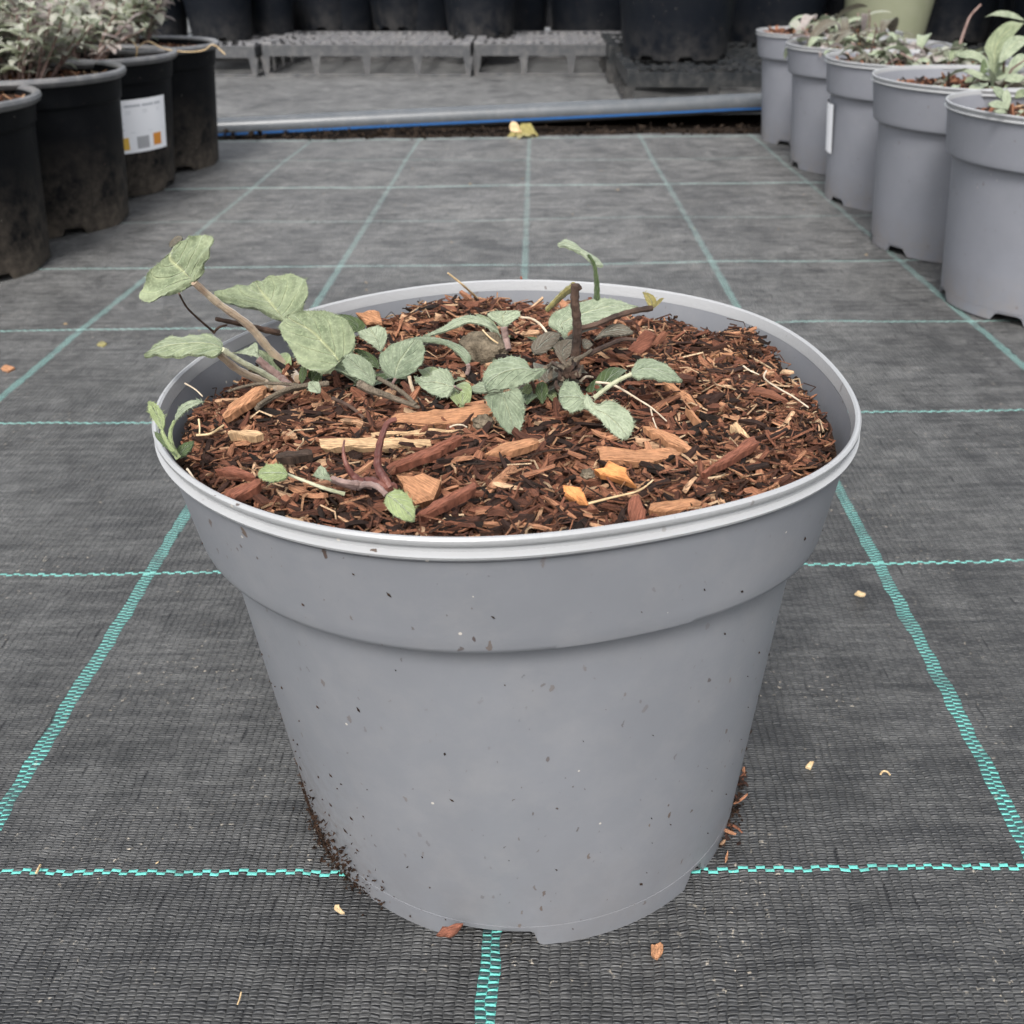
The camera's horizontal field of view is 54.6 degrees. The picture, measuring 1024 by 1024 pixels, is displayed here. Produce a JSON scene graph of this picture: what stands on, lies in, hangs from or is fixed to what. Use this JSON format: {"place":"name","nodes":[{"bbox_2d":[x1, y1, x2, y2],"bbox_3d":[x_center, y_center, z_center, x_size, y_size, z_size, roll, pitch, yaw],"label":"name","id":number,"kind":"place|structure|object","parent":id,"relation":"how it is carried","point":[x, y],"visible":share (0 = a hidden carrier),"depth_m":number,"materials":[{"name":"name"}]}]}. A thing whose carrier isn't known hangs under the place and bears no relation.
{"place":"outdoors","nodes":[
{"label":"outdoors","id":0,"kind":"place"},
{"bbox_2d":[218,114,760,140],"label":"earth ground","id":1,"kind":"structure","parent":0,"point":[708,121],"depth_m":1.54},
{"bbox_2d":[84,11,761,117],"bbox_3d":[0.102,-1.734,3.482,6.400,0.002,5.032,1,30,1],"label":"raised bed fabric","id":2,"kind":"object","parent":1,"relation":"on","point":[263,95],"visible":0.04,"depth_m":1.81,"materials":[{"name":"fabric"}]},
{"bbox_2d":[107,32,290,76],"bbox_3d":[-0.704,-0.968,2.087,0.419,0.060,0.322,1,30,1],"label":"plant tray","id":3,"kind":"object","parent":2,"relation":"on","point":[249,49],"visible":0.12,"depth_m":1.96,"materials":[{"name":"plastic"}]},
{"bbox_2d":[137,0,187,35],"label":"plant pot","id":4,"kind":"object","parent":3,"relation":"on","point":[178,26],"visible":0.41,"depth_m":2.05,"materials":[{"name":"black plastic"}]},
{"bbox_2d":[183,0,251,40],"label":"plant pot","id":5,"kind":"object","parent":3,"relation":"on","point":[229,20],"visible":0.86,"depth_m":1.99,"materials":[{"name":"black plastic"}]},
{"bbox_2d":[251,0,292,34],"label":"plant pot","id":6,"kind":"object","parent":3,"relation":"on","point":[268,17],"visible":0.87,"depth_m":2.10,"materials":[{"name":"black plastic"}]},
{"bbox_2d":[293,0,375,56],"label":"plant pot","id":7,"kind":"object","parent":2,"relation":"on","point":[356,15],"visible":0.09,"depth_m":2.23,"materials":[{"name":"black plastic"}]},
{"bbox_2d":[260,31,477,76],"bbox_3d":[-0.282,-0.971,2.091,0.419,0.062,0.322,1,30,1],"label":"plant tray","id":8,"kind":"object","parent":2,"relation":"on","point":[417,47],"visible":0.92,"depth_m":1.96,"materials":[{"name":"plastic"}]},
{"bbox_2d":[293,0,341,30],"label":"plant pot","id":9,"kind":"object","parent":8,"relation":"on","point":[312,15],"visible":0.73,"depth_m":2.21,"materials":[{"name":"black plastic"}]},
{"bbox_2d":[370,0,417,30],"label":"plant pot","id":10,"kind":"object","parent":8,"relation":"on","point":[393,15],"visible":0.81,"depth_m":2.21,"materials":[{"name":"black plastic"}]},
{"bbox_2d":[375,0,452,57],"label":"plant pot","id":11,"kind":"object","parent":2,"relation":"on","point":[431,15],"visible":0.09,"depth_m":2.22,"materials":[{"name":"black plastic"}]},
{"bbox_2d":[488,0,546,56],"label":"plant pot","id":12,"kind":"object","parent":2,"relation":"on","point":[530,15],"visible":0.07,"depth_m":2.24,"materials":[{"name":"black plastic"}]},
{"bbox_2d":[472,31,667,75],"bbox_3d":[0.121,-0.975,2.099,0.394,0.062,0.322,1,30,1],"label":"plant tray","id":13,"kind":"object","parent":2,"relation":"on","point":[570,47],"visible":0.66,"depth_m":1.97,"materials":[{"name":"plastic"}]},
{"bbox_2d":[445,0,516,36],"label":"plant pot","id":14,"kind":"object","parent":13,"relation":"on","point":[486,18],"visible":1,"depth_m":2.06,"materials":[{"name":"black plastic"}]},
{"bbox_2d":[550,0,621,56],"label":"plant pot","id":15,"kind":"object","parent":2,"relation":"on","point":[586,15],"visible":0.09,"depth_m":2.24,"materials":[{"name":"black plastic"}]},
{"bbox_2d":[545,0,551,26],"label":"plant pot","id":16,"kind":"object","parent":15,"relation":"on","point":[548,21],"visible":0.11,"depth_m":2.29,"materials":[{"name":"black plastic"}]},
{"bbox_2d":[599,33,757,83],"bbox_3d":[0.389,-0.915,1.992,0.418,0.065,0.322,1,30,1],"label":"plant tray","id":17,"kind":"object","parent":2,"relation":"on","point":[607,62],"visible":0.19,"depth_m":1.87,"materials":[{"name":"plastic"}]},
{"bbox_2d":[728,0,827,45],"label":"plant pot","id":18,"kind":"object","parent":17,"relation":"on","point":[750,17],"visible":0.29,"depth_m":1.88,"materials":[{"name":"black plastic"}]},
{"bbox_2d":[612,53,761,98],"bbox_3d":[0.390,-0.743,1.698,0.418,0.057,0.306,1,30,1],"label":"plant tray","id":19,"kind":"object","parent":2,"relation":"on","point":[747,73],"visible":0.48,"depth_m":1.57,"materials":[{"name":"plastic"}]},
{"bbox_2d":[620,0,736,60],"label":"plant pot","id":20,"kind":"object","parent":19,"relation":"on","point":[673,30],"visible":1,"depth_m":1.67,"materials":[{"name":"black plastic"}]},
{"bbox_2d":[946,33,991,50],"bbox_3d":[0.822,-0.926,2.010,0.418,0.065,0.322,1,30,1],"label":"plant tray","id":21,"kind":"object","parent":2,"relation":"on","point":[980,44],"visible":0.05,"depth_m":1.93,"materials":[{"name":"plastic"}]},
{"bbox_2d":[824,0,844,20],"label":"plant pot","id":22,"kind":"object","parent":21,"relation":"on","point":[834,7],"depth_m":2.01,"materials":[{"name":"black plastic"}]},
{"bbox_2d":[844,0,934,38],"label":"plant pot","id":23,"kind":"object","parent":21,"relation":"on","point":[913,16],"visible":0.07,"depth_m":1.79,"materials":[{"name":"green plastic"}]},
{"bbox_2d":[925,0,999,41],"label":"plant pot","id":24,"kind":"object","parent":21,"relation":"on","point":[947,20],"visible":0.55,"depth_m":1.90,"materials":[{"name":"black plastic"}]},
{"bbox_2d":[1001,0,1014,24],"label":"plant pot","id":25,"kind":"object","parent":21,"relation":"on","point":[1008,5],"visible":0.09,"depth_m":2.01,"materials":[{"name":"black plastic"}]},
{"bbox_2d":[965,0,1003,46],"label":"plant pot","id":26,"kind":"object","parent":2,"relation":"on","point":[996,23],"visible":0.02,"depth_m":2.20,"materials":[{"name":"black plastic"}]},
{"bbox_3d":[0.813,-0.752,1.713,0.418,0.057,0.306,1,30,1],"label":"plant tray","id":27,"kind":"object","parent":2,"relation":"on","visible":0},
{"bbox_2d":[1013,0,1023,55],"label":"plant pot","id":28,"kind":"object","parent":27,"relation":"on","point":[1019,8],"visible":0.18,"depth_m":1.74,"materials":[{"name":"black plastic"}]},
{"bbox_2d":[217,93,761,138],"bbox_3d":[0.042,-0.595,1.486,2.908,0.083,0.032,-3,30,-5],"label":"drain pipe","id":29,"kind":"object","parent":1,"relation":"on","point":[445,117],"visible":0.52,"depth_m":1.47,"materials":[{"name":"grey plastic"}]},
{"bbox_2d":[0,133,1023,1023],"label":"ground fabric","id":30,"kind":"object","parent":1,"relation":"on","point":[142,729],"visible":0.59,"depth_m":0.38,"materials":[{"name":"fabric"}]},
{"bbox_2d":[1,365,14,372],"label":"wood chip","id":31,"kind":"object","parent":30,"relation":"on","point":[6,368],"visible":1,"depth_m":0.64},
{"bbox_2d":[0,84,50,278],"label":"plant pot","id":32,"kind":"object","parent":30,"relation":"on","point":[24,244],"visible":0.98,"depth_m":0.80,"materials":[{"name":"black plastic"}]},
{"bbox_2d":[0,91,24,101],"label":"potting compost","id":33,"kind":"object","parent":32,"relation":"in","point":[4,97],"visible":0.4,"depth_m":0.82,"materials":[{"name":"brown soil"}]},
{"bbox_2d":[0,59,128,238],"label":"plant pot","id":34,"kind":"object","parent":30,"relation":"on","point":[79,130],"visible":0.76,"depth_m":0.91,"materials":[{"name":"black plastic"}]},
{"bbox_2d":[2,69,106,80],"bbox_3d":[-0.459,-0.398,0.921,0.177,0.018,0.177,1,30,1],"label":"potting compost","id":35,"kind":"object","parent":34,"relation":"in","point":[65,73],"visible":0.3,"depth_m":0.95,"materials":[{"name":"brown soil"}]},
{"bbox_2d":[0,0,102,80],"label":"bushy plant","id":36,"kind":"object","parent":35,"relation":"in","point":[38,47],"visible":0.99,"depth_m":0.91,"materials":[{"name":"green plant"}]},
{"bbox_2d":[8,44,177,195],"bbox_3d":[-0.457,-0.429,1.089,0.192,0.138,0.194,1,30,1],"label":"plant pot","id":37,"kind":"object","parent":30,"relation":"on","point":[146,109],"visible":0.44,"depth_m":1.05,"materials":[{"name":"black plastic"}]},
{"bbox_2d":[29,54,123,59],"bbox_3d":[-0.458,-0.479,1.061,0.176,0.016,0.176,1,30,1],"label":"potting compost","id":38,"kind":"object","parent":37,"relation":"in","point":[92,59],"visible":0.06,"depth_m":1.09,"materials":[{"name":"brown soil"}]},
{"bbox_2d":[1,0,149,59],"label":"bushy plant","id":39,"kind":"object","parent":38,"relation":"in","point":[114,10],"visible":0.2,"depth_m":1.05,"materials":[{"name":"green plant"}]},
{"bbox_2d":[97,341,106,346],"bbox_3d":[-0.281,-0.115,0.677,0.007,0.002,0.009,1,30,1],"label":"leaf scrap","id":40,"kind":"object","parent":30,"relation":"on","point":[101,344],"visible":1,"depth_m":0.68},
{"bbox_2d":[70,35,219,170],"bbox_3d":[-0.444,-0.495,1.204,0.191,0.138,0.195,1,30,1],"label":"plant pot","id":41,"kind":"object","parent":30,"relation":"on","point":[195,127],"visible":0.42,"depth_m":1.17,"materials":[{"name":"black plastic"}]},
{"bbox_2d":[144,42,195,46],"bbox_3d":[-0.445,-0.545,1.175,0.176,0.016,0.176,1,30,1],"label":"potting compost","id":42,"kind":"object","parent":41,"relation":"in","point":[173,45],"visible":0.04,"depth_m":1.23,"materials":[{"name":"brown soil"}]},
{"bbox_2d":[39,0,174,44],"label":"bushy plant","id":43,"kind":"object","parent":42,"relation":"in","point":[158,14],"visible":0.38,"depth_m":1.16,"materials":[{"name":"green plant"}]},
{"bbox_2d":[138,41,225,54],"bbox_3d":[-0.366,-0.510,1.089,0.105,0.013,0.010,1,30,1],"label":"dry straw","id":44,"kind":"object","parent":41,"relation":"on","point":[184,51],"visible":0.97,"depth_m":1.09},
{"bbox_2d":[334,905,343,913],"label":"wood chip","id":45,"kind":"object","parent":30,"relation":"on","point":[338,909],"visible":1,"depth_m":0.27,"materials":[{"name":"wood"}]},
{"bbox_2d":[436,923,462,937],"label":"wood chip","id":46,"kind":"object","parent":30,"relation":"on","point":[453,930],"visible":1,"depth_m":0.26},
{"bbox_2d":[152,279,861,943],"bbox_3d":[-0.001,0.022,0.306,0.183,0.138,0.176,1,30,1],"label":"plant pot","id":47,"kind":"object","parent":30,"relation":"on","point":[594,747],"visible":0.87,"depth_m":0.24,"materials":[{"name":"grey plastic"}]},
{"bbox_2d":[146,398,204,459],"bbox_3d":[-0.077,-0.019,0.226,0.011,0.013,0.012,12,32,20],"label":"shoot","id":48,"kind":"object","parent":47,"relation":"in","point":[183,450],"visible":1,"depth_m":0.22,"materials":[{"name":"green plant"}]},
{"bbox_2d":[176,343,836,531],"bbox_3d":[0.000,-0.028,0.277,0.176,0.012,0.169,1,30,1],"label":"compost","id":49,"kind":"object","parent":47,"relation":"in","point":[179,463],"visible":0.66,"depth_m":0.26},
{"bbox_2d":[180,290,835,536],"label":"bark mulch","id":50,"kind":"object","parent":47,"relation":"in","point":[475,442],"visible":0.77,"depth_m":0.25,"materials":[{"name":"wood"}]},
{"bbox_2d":[196,424,223,435],"bbox_3d":[-0.075,-0.021,0.246,0.005,0.001,0.007,1,30,1],"label":"straw piece","id":51,"kind":"object","parent":50,"relation":"on","point":[214,431],"visible":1,"depth_m":0.24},
{"bbox_2d":[214,465,254,481],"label":"wood chip","id":52,"kind":"object","parent":50,"relation":"on","point":[232,471],"visible":1,"depth_m":0.23,"materials":[{"name":"wood"}]},
{"bbox_2d":[224,478,261,501],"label":"wood chip","id":53,"kind":"object","parent":50,"relation":"on","point":[243,492],"visible":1,"depth_m":0.22,"materials":[{"name":"wood"}]},
{"bbox_2d":[222,386,266,422],"bbox_3d":[-0.070,-0.028,0.261,0.009,0.007,0.012,1,30,1],"label":"wood chip","id":54,"kind":"object","parent":50,"relation":"on","point":[249,400],"visible":1,"depth_m":0.26,"materials":[{"name":"wood"}]},
{"bbox_2d":[228,430,263,442],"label":"wood chip","id":55,"kind":"object","parent":50,"relation":"on","point":[253,436],"visible":1,"depth_m":0.25,"materials":[{"name":"wood"}]},
{"bbox_2d":[275,449,312,464],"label":"wood chip","id":56,"kind":"object","parent":50,"relation":"on","point":[293,457],"visible":1,"depth_m":0.24,"materials":[{"name":"brown wood"}]},
{"bbox_2d":[257,417,416,522],"bbox_3d":[-0.033,-0.010,0.216,0.042,0.016,0.023,16,34,25],"label":"shoot","id":57,"kind":"object","parent":50,"relation":"on","point":[399,504],"visible":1,"depth_m":0.22,"materials":[{"name":"green plant"}]},
{"bbox_2d":[356,310,383,327],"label":"wood chip","id":58,"kind":"object","parent":50,"relation":"on","point":[370,318],"visible":0.86,"depth_m":0.32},
{"bbox_2d":[319,437,430,453],"bbox_3d":[-0.034,-0.017,0.245,0.028,0.004,0.004,1,30,1],"label":"wood chip","id":59,"kind":"object","parent":50,"relation":"on","point":[363,445],"visible":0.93,"depth_m":0.24,"materials":[{"name":"wood"}]},
{"bbox_2d":[139,233,682,439],"bbox_3d":[-0.028,-0.051,0.271,0.144,0.048,0.072,1,30,1],"label":"leafy plant","id":60,"kind":"object","parent":50,"relation":"on","point":[320,342],"visible":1,"depth_m":0.27,"materials":[{"name":"green plant"}]},
{"bbox_2d":[371,428,464,437],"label":"wood chip","id":61,"kind":"object","parent":50,"relation":"on","point":[403,433],"visible":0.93,"depth_m":0.25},
{"bbox_2d":[396,473,440,507],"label":"wood chip","id":62,"kind":"object","parent":50,"relation":"on","point":[423,489],"visible":0.93,"depth_m":0.22,"materials":[{"name":"wood"}]},
{"bbox_2d":[386,435,461,474],"bbox_3d":[-0.021,-0.014,0.235,0.017,0.006,0.012,1,30,1],"label":"wood chip","id":63,"kind":"object","parent":50,"relation":"on","point":[438,450],"visible":1,"depth_m":0.23,"materials":[{"name":"wood"}]},
{"bbox_2d":[391,404,492,429],"bbox_3d":[-0.018,-0.025,0.259,0.026,0.006,0.008,1,30,1],"label":"wood chip","id":64,"kind":"object","parent":50,"relation":"on","point":[454,416],"visible":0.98,"depth_m":0.26,"materials":[{"name":"wood"}]},
{"bbox_2d":[416,482,475,521],"bbox_3d":[-0.014,-0.002,0.217,0.013,0.006,0.010,1,30,1],"label":"wood chip","id":65,"kind":"object","parent":50,"relation":"on","point":[451,500],"visible":1,"depth_m":0.22,"materials":[{"name":"wood"}]},
{"bbox_2d":[447,272,477,298],"bbox_3d":[-0.016,-0.074,0.324,0.009,0.013,0.015,1,30,1],"label":"straw piece","id":66,"kind":"object","parent":50,"relation":"on","point":[465,287],"visible":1,"depth_m":0.32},
{"bbox_2d":[454,331,508,364],"bbox_3d":[-0.009,-0.048,0.294,0.017,0.011,0.014,1,30,1],"label":"soil clod","id":67,"kind":"object","parent":50,"relation":"on","point":[482,347],"visible":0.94,"depth_m":0.29,"materials":[{"name":"soil"}]},
{"bbox_2d":[472,414,494,429],"bbox_3d":[-0.007,-0.023,0.253,0.006,0.004,0.005,1,30,1],"label":"soil clod","id":68,"kind":"object","parent":50,"relation":"on","point":[480,421],"visible":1,"depth_m":0.25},
{"bbox_2d":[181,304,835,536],"bbox_3d":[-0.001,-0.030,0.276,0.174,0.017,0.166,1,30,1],"label":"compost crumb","id":69,"kind":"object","parent":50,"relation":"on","point":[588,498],"visible":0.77,"depth_m":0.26,"materials":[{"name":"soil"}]},
{"bbox_2d":[485,438,538,459],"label":"wood chip","id":70,"kind":"object","parent":50,"relation":"on","point":[517,448],"visible":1,"depth_m":0.24,"materials":[{"name":"wood"}]},
{"bbox_2d":[563,485,588,505],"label":"wood chip","id":71,"kind":"object","parent":50,"relation":"on","point":[573,493],"visible":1,"depth_m":0.22,"materials":[{"name":"wood"}]},
{"bbox_2d":[580,468,594,479],"bbox_3d":[0.017,-0.009,0.229,0.004,0.002,0.004,1,30,1],"label":"grit grain","id":72,"kind":"object","parent":50,"relation":"on","point":[586,474],"visible":1,"depth_m":0.23},
{"bbox_2d":[594,460,636,488],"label":"wood chip","id":73,"kind":"object","parent":50,"relation":"on","point":[613,472],"visible":1,"depth_m":0.23,"materials":[{"name":"wood"}]},
{"bbox_2d":[588,479,653,504],"bbox_3d":[0.024,-0.005,0.219,0.015,0.001,0.012,1,30,1],"label":"straw piece","id":74,"kind":"object","parent":50,"relation":"on","point":[612,497],"visible":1,"depth_m":0.22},
{"bbox_2d":[627,495,645,520],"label":"wood chip","id":75,"kind":"object","parent":50,"relation":"on","point":[636,510],"visible":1,"depth_m":0.22,"materials":[{"name":"wood"}]},
{"bbox_2d":[596,446,681,467],"bbox_3d":[0.031,-0.013,0.240,0.021,0.004,0.006,1,30,1],"label":"wood chip","id":76,"kind":"object","parent":50,"relation":"on","point":[626,457],"visible":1,"depth_m":0.24,"materials":[{"name":"wood"}]},
{"bbox_2d":[628,330,655,355],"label":"wood chip","id":77,"kind":"object","parent":50,"relation":"on","point":[642,343],"visible":1,"depth_m":0.29,"materials":[{"name":"wood"}]},
{"bbox_2d":[642,426,700,460],"bbox_3d":[0.039,-0.017,0.244,0.014,0.006,0.010,1,30,1],"label":"wood chip","id":78,"kind":"object","parent":50,"relation":"on","point":[674,441],"visible":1,"depth_m":0.24,"materials":[{"name":"wood"}]},
{"bbox_2d":[649,498,701,516],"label":"wood chip","id":79,"kind":"object","parent":50,"relation":"on","point":[662,508],"visible":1,"depth_m":0.22,"materials":[{"name":"wood"}]},
{"bbox_2d":[662,382,702,415],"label":"wood chip","id":80,"kind":"object","parent":50,"relation":"on","point":[668,387],"visible":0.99,"depth_m":0.27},
{"bbox_2d":[685,407,708,434],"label":"wood chip","id":81,"kind":"object","parent":50,"relation":"on","point":[693,418],"visible":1,"depth_m":0.26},
{"bbox_2d":[710,351,746,360],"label":"wood chip","id":82,"kind":"object","parent":50,"relation":"on","point":[717,355],"visible":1,"depth_m":0.30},
{"bbox_2d":[701,436,759,478],"bbox_3d":[0.051,-0.013,0.233,0.015,0.006,0.012,1,30,1],"label":"wood chip","id":83,"kind":"object","parent":50,"relation":"on","point":[746,447],"visible":1,"depth_m":0.23,"materials":[{"name":"wood"}]},
{"bbox_2d":[729,422,749,438],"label":"wood chip","id":84,"kind":"object","parent":50,"relation":"on","point":[735,427],"visible":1,"depth_m":0.25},
{"bbox_2d":[763,370,808,407],"bbox_3d":[0.075,-0.034,0.273,0.010,0.003,0.020,1,30,1],"label":"root strand","id":85,"kind":"object","parent":50,"relation":"on","point":[780,389],"visible":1,"depth_m":0.27},
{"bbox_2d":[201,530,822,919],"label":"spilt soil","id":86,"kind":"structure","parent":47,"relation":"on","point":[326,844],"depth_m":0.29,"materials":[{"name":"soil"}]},
{"bbox_2d":[507,121,538,138],"bbox_3d":[0.015,-0.539,1.407,0.043,0.026,0.044,14,33,23],"label":"fallen leaf","id":87,"kind":"object","parent":30,"relation":"on","point":[522,130],"visible":0.93,"depth_m":1.41,"materials":[{"name":"plant"}]},
{"bbox_2d":[651,942,663,959],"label":"wood chip","id":88,"kind":"object","parent":30,"relation":"on","point":[657,949],"visible":1,"depth_m":0.27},
{"bbox_2d":[720,767,748,862],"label":"bark litter","id":89,"kind":"object","parent":30,"relation":"on","point":[741,779],"visible":0.7,"depth_m":0.32,"materials":[{"name":"wood"}]},
{"bbox_2d":[806,761,813,769],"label":"wood chip","id":90,"kind":"object","parent":30,"relation":"on","point":[809,765],"visible":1,"depth_m":0.33,"materials":[{"name":"wood"}]},
{"bbox_2d":[756,26,903,145],"bbox_3d":[0.422,-0.582,1.355,0.190,0.138,0.182,1,30,1],"label":"plant pot","id":91,"kind":"object","parent":30,"relation":"on","point":[776,101],"visible":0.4,"depth_m":1.32,"materials":[{"name":"grey plastic"}]},
{"bbox_2d":[764,25,889,35],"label":"bark mulch","id":92,"kind":"object","parent":91,"relation":"in","point":[791,31],"visible":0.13,"depth_m":1.33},
{"bbox_2d":[789,3,898,34],"bbox_3d":[0.420,-0.643,1.321,0.148,0.066,0.158,-11,32,-19],"label":"leafy plant","id":93,"kind":"object","parent":92,"relation":"on","point":[891,25],"visible":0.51,"depth_m":1.29,"materials":[{"name":"green plant"}]},
{"bbox_2d":[854,590,865,596],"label":"wood chip","id":94,"kind":"object","parent":30,"relation":"on","point":[860,593],"visible":1,"depth_m":0.42,"materials":[{"name":"wood"}]},
{"bbox_2d":[785,37,951,174],"bbox_3d":[0.417,-0.488,1.191,0.190,0.138,0.182,1,30,1],"label":"plant pot","id":95,"kind":"object","parent":30,"relation":"on","point":[811,95],"visible":0.41,"depth_m":1.16,"materials":[{"name":"grey plastic"}]},
{"bbox_2d":[824,49,1012,210],"bbox_3d":[0.412,-0.397,1.032,0.187,0.139,0.186,1,30,1],"label":"plant pot","id":96,"kind":"object","parent":30,"relation":"on","point":[851,134],"visible":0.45,"depth_m":1.00,"materials":[{"name":"grey plastic"}]},
{"bbox_2d":[836,52,1005,65],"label":"bark mulch","id":97,"kind":"object","parent":96,"relation":"in","point":[899,64],"visible":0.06,"depth_m":1.00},
{"bbox_2d":[837,27,1010,65],"bbox_3d":[0.414,-0.452,0.998,0.168,0.062,0.134,1,30,1],"label":"leafy plant","id":98,"kind":"object","parent":97,"relation":"in","point":[880,54],"visible":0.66,"depth_m":1.00,"materials":[{"name":"green plant"}]},
{"bbox_2d":[871,65,1023,262],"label":"plant pot","id":99,"kind":"object","parent":30,"relation":"on","point":[912,182],"visible":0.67,"depth_m":0.84,"materials":[{"name":"grey plastic"}]},
{"bbox_2d":[897,72,1008,88],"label":"bark mulch","id":100,"kind":"object","parent":99,"relation":"in","point":[954,80],"visible":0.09,"depth_m":0.88,"materials":[{"name":"wood"}]},
{"bbox_2d":[930,4,1023,88],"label":"leafy plant","id":101,"kind":"object","parent":100,"relation":"in","point":[1003,43],"visible":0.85,"depth_m":0.83,"materials":[{"name":"green plant"}]},
{"bbox_2d":[940,88,1023,325],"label":"plant pot","id":102,"kind":"object","parent":30,"relation":"on","point":[982,274],"visible":0.94,"depth_m":0.70,"materials":[{"name":"grey plastic"}]},
{"bbox_2d":[976,102,1023,116],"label":"bark mulch","id":103,"kind":"object","parent":102,"relation":"in","point":[1013,109],"visible":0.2,"depth_m":0.75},
{"bbox_2d":[987,86,1023,115],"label":"leafy plant","id":104,"kind":"object","parent":103,"relation":"on","point":[1004,96],"visible":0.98,"depth_m":0.66,"materials":[{"name":"green plant"}]},
{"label":"bark mulch","id":105,"kind":"object","parent":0,"visible":0},
{"bbox_2d":[784,17,949,59],"bbox_3d":[0.410,-0.542,1.163,0.149,0.061,0.169,-4,30,-6],"label":"leafy plant","id":106,"kind":"object","parent":105,"relation":"in","point":[842,38],"visible":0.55,"depth_m":1.17,"materials":[{"name":"green plant"}]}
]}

